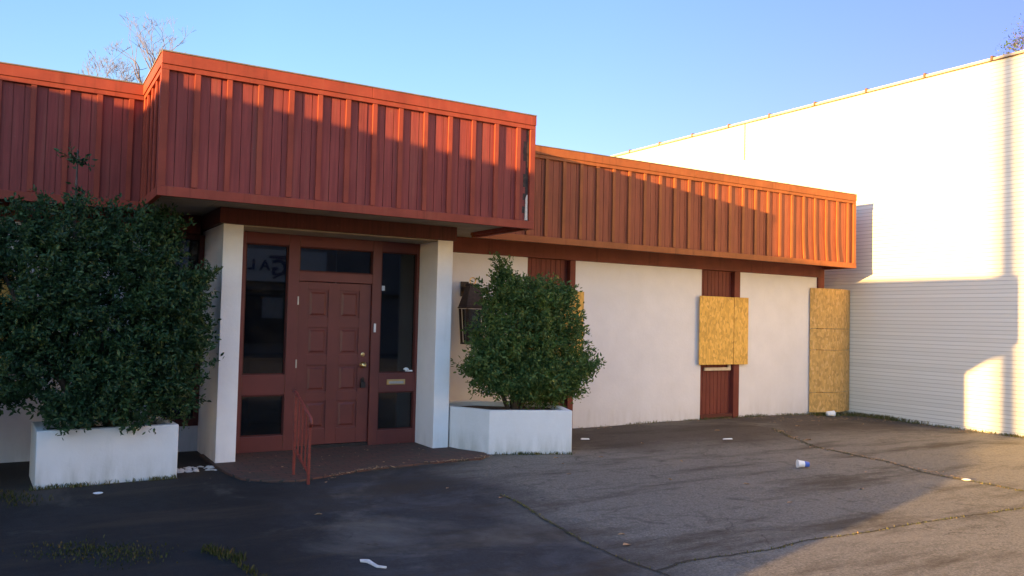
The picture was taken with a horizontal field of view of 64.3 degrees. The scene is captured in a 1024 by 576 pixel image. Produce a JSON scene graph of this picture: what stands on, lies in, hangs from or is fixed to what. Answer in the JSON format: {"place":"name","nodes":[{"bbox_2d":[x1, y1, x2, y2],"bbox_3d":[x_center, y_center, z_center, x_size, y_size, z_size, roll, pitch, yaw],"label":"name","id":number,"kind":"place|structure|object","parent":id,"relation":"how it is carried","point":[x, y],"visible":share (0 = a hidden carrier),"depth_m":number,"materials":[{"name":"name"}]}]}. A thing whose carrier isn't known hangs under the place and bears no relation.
{"place":"outdoors","nodes":[
{"label":"outdoors","id":0,"kind":"place"},
{"bbox_2d":[199,442,488,482],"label":"entrance paving","id":1,"kind":"structure","parent":0,"point":[265,467],"depth_m":9.13,"materials":[{"name":"brick"}]},
{"bbox_2d":[0,412,1023,575],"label":"ground","id":2,"kind":"structure","parent":0,"point":[419,520],"depth_m":6.96,"materials":[{"name":"grey asphalt"}]},
{"bbox_2d":[29,416,178,489],"bbox_3d":[-4.032,1.649,8.059,1.223,0.625,0.754,3,-3,-34],"label":"planter","id":3,"kind":"object","parent":2,"relation":"on","point":[97,455],"visible":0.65,"depth_m":7.73,"materials":[{"name":"paint"}]},
{"bbox_2d":[0,142,224,438],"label":"shrub","id":4,"kind":"object","parent":3,"relation":"in","point":[170,335],"visible":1,"depth_m":7.74,"materials":[{"name":"green plant"}]},
{"bbox_2d":[76,39,143,82],"bbox_3d":[-13.350,-3.006,27.033,2.292,10.729,2.561,3,-3,-31],"label":"bare tree","id":5,"kind":"object","parent":2,"relation":"on","point":[112,70],"visible":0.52,"depth_m":26.97,"materials":[{"name":"brown plant"}]},
{"bbox_2d":[0,489,269,575],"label":"weeds","id":6,"kind":"object","parent":2,"relation":"on","point":[211,550],"visible":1,"depth_m":5.53,"materials":[{"name":"green plant"}]},
{"bbox_2d":[109,11,194,83],"bbox_3d":[-12.484,-3.604,28.212,2.826,12.053,2.922,1,-2,7],"label":"bare tree","id":7,"kind":"object","parent":2,"relation":"on","point":[146,49],"visible":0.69,"depth_m":28.10,"materials":[{"name":"brown plant"}]},
{"bbox_2d":[177,465,216,472],"bbox_3d":[-3.321,1.898,8.537,0.424,0.029,0.317,3,-3,-31],"label":"rubble","id":8,"kind":"object","parent":2,"relation":"on","point":[189,469],"visible":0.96,"depth_m":8.50,"materials":[{"name":"white stone"}]},
{"bbox_2d":[292,389,312,484],"bbox_3d":[-2.097,1.485,8.110,0.035,0.908,0.593,3,-3,-33],"label":"handrail","id":9,"kind":"object","parent":2,"relation":"on","point":[310,426],"visible":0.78,"depth_m":8.09,"materials":[{"name":"red paint"}]},
{"bbox_2d":[360,559,386,567],"bbox_3d":[-0.923,1.837,5.426,0.261,0.016,0.065,-1,-3,42],"label":"piece of litter","id":10,"kind":"object","parent":2,"relation":"on","point":[368,561],"visible":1,"depth_m":5.42,"materials":[{"name":"white paper"}]},
{"bbox_2d":[0,49,856,462],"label":"storefront building","id":11,"kind":"structure","parent":2,"relation":"on","point":[348,237],"depth_m":9.88,"materials":[{"name":"red paint"}]},
{"bbox_2d":[0,282,10,364],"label":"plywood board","id":12,"kind":"object","parent":11,"relation":"attached to","point":[6,290],"visible":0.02,"depth_m":8.63,"materials":[{"name":"beige wood"}]},
{"bbox_2d":[147,234,204,425],"bbox_3d":[-3.955,0.491,9.599,0.554,2.260,0.100,3,-3,-31],"label":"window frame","id":13,"kind":"structure","parent":11,"relation":"in","point":[196,248],"depth_m":9.67,"materials":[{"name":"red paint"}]},
{"bbox_2d":[241,396,281,435],"bbox_3d":[-2.960,1.503,9.620,0.500,0.478,0.006,3,-3,-31],"label":"window pane","id":14,"kind":"structure","parent":11,"relation":"in","point":[261,415],"depth_m":9.62,"materials":[{"name":"black glass"}]},
{"bbox_2d":[243,244,286,373],"bbox_3d":[-2.931,0.251,9.667,0.500,1.544,0.006,3,-3,-31],"label":"window pane","id":15,"kind":"structure","parent":11,"relation":"in","point":[266,264],"depth_m":9.67,"materials":[{"name":"black glass"}]},
{"bbox_2d":[293,281,370,445],"bbox_3d":[-2.204,0.926,10.044,0.945,1.977,0.118,3,-3,-31],"label":"door","id":16,"kind":"structure","parent":11,"relation":"in","point":[332,361],"depth_m":10.06,"materials":[{"name":"red paint"}]},
{"bbox_2d":[300,248,370,273],"bbox_3d":[-2.187,-0.334,10.130,0.936,0.299,0.006,3,-3,-31],"label":"window pane","id":17,"kind":"structure","parent":11,"relation":"in","point":[311,259],"depth_m":10.12,"materials":[{"name":"black glass"}]},
{"bbox_2d":[378,392,410,428],"bbox_3d":[-1.516,1.570,10.490,0.492,0.478,0.006,3,-3,-31],"label":"window pane","id":18,"kind":"structure","parent":11,"relation":"in","point":[394,409],"depth_m":10.49,"materials":[{"name":"black glass"}]},
{"bbox_2d":[379,253,414,371],"bbox_3d":[-1.487,0.318,10.537,0.492,1.544,0.006,3,-3,-31],"label":"window pane","id":19,"kind":"structure","parent":11,"relation":"in","point":[398,270],"depth_m":10.53,"materials":[{"name":"black glass"}]},
{"bbox_2d":[458,277,483,344],"bbox_3d":[-0.585,0.315,11.356,0.324,0.933,0.381,3,-3,-31],"label":"wall lantern","id":20,"kind":"object","parent":11,"relation":"attached to","point":[470,296],"depth_m":11.24,"materials":[{"name":"metal"}]},
{"bbox_2d":[532,291,583,361],"bbox_3d":[0.644,0.595,12.248,1.055,1.118,0.014,3,-3,-31],"label":"plywood board","id":21,"kind":"object","parent":11,"relation":"attached to","point":[581,299],"visible":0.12,"depth_m":12.49,"materials":[{"name":"beige wood"}]},
{"bbox_2d":[699,296,748,364],"bbox_3d":[3.647,0.735,14.084,1.160,1.167,0.062,3,-3,-31],"label":"plywood board","id":22,"kind":"object","parent":11,"relation":"attached to","point":[723,325],"visible":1,"depth_m":14.04,"materials":[{"name":"beige wood"}]},
{"bbox_2d":[809,288,849,411],"bbox_3d":[6.100,1.179,15.480,1.175,2.318,0.182,3,-3,-31],"label":"plywood board","id":23,"kind":"object","parent":11,"relation":"attached to","point":[829,353],"visible":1,"depth_m":15.32,"materials":[{"name":"beige wood"}]},
{"bbox_2d":[448,400,571,453],"bbox_3d":[-0.146,1.832,10.535,1.588,0.630,1.194,2,-2,-10],"label":"planter","id":24,"kind":"object","parent":2,"relation":"on","point":[490,427],"visible":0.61,"depth_m":10.03,"materials":[{"name":"paint"}]},
{"bbox_2d":[451,251,605,409],"bbox_3d":[0.263,0.606,10.553,2.244,2.134,1.272,3,-3,-31],"label":"shrub","id":25,"kind":"object","parent":24,"relation":"in","point":[516,367],"visible":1,"depth_m":10.29,"materials":[{"name":"green plant"}]},
{"bbox_2d":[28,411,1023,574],"bbox_3d":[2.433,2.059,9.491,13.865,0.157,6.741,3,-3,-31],"label":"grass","id":26,"kind":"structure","parent":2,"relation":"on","point":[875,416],"depth_m":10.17,"materials":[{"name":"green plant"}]},
{"bbox_2d":[500,495,669,575],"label":"pavement crack","id":27,"kind":"object","parent":2,"relation":"on","point":[586,542],"visible":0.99,"depth_m":6.05,"materials":[{"name":"black asphalt"}]},
{"bbox_2d":[250,415,973,478],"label":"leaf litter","id":28,"kind":"object","parent":2,"relation":"on","point":[667,422],"visible":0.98,"depth_m":9.65,"materials":[{"name":"brown plant"}]},
{"bbox_2d":[796,460,809,467],"bbox_3d":[3.373,2.038,9.453,0.137,0.096,0.094,1,-2,-4],"label":"paper cup","id":29,"kind":"object","parent":2,"relation":"on","point":[799,463],"visible":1,"depth_m":9.42,"materials":[{"name":"white paper"}]},
{"bbox_2d":[611,50,1023,436],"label":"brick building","id":30,"kind":"structure","parent":2,"relation":"on","point":[927,169],"depth_m":14.64,"materials":[{"name":"paint"}]},
{"bbox_2d":[826,410,835,416],"bbox_3d":[5.880,2.321,15.060,0.146,0.120,0.119,2,-2,-10],"label":"foam cup","id":31,"kind":"object","parent":2,"relation":"on","point":[831,413],"visible":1,"depth_m":15.02,"materials":[{"name":"white plastic"}]},
{"bbox_2d":[657,508,1019,569],"bbox_3d":[3.256,1.980,6.753,5.313,0.005,0.130,3,-2,-29],"label":"pavement crack","id":32,"kind":"object","parent":2,"relation":"on","point":[676,563],"visible":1,"depth_m":6.29,"materials":[{"name":"grey asphalt"}]},
{"bbox_2d":[771,428,1022,490],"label":"pavement crack","id":33,"kind":"object","parent":2,"relation":"on","point":[897,464],"visible":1,"depth_m":9.71,"materials":[{"name":"black asphalt"}]},
{"bbox_2d":[995,13,1023,54],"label":"tree","id":34,"kind":"object","parent":2,"relation":"on","point":[1014,46],"visible":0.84,"depth_m":28.92,"materials":[{"name":"brown plant"}]},
{"bbox_2d":[0,0,1023,155],"label":"sky","id":35,"kind":"structure","parent":0,"point":[603,77],"materials":[{"name":"blue"}]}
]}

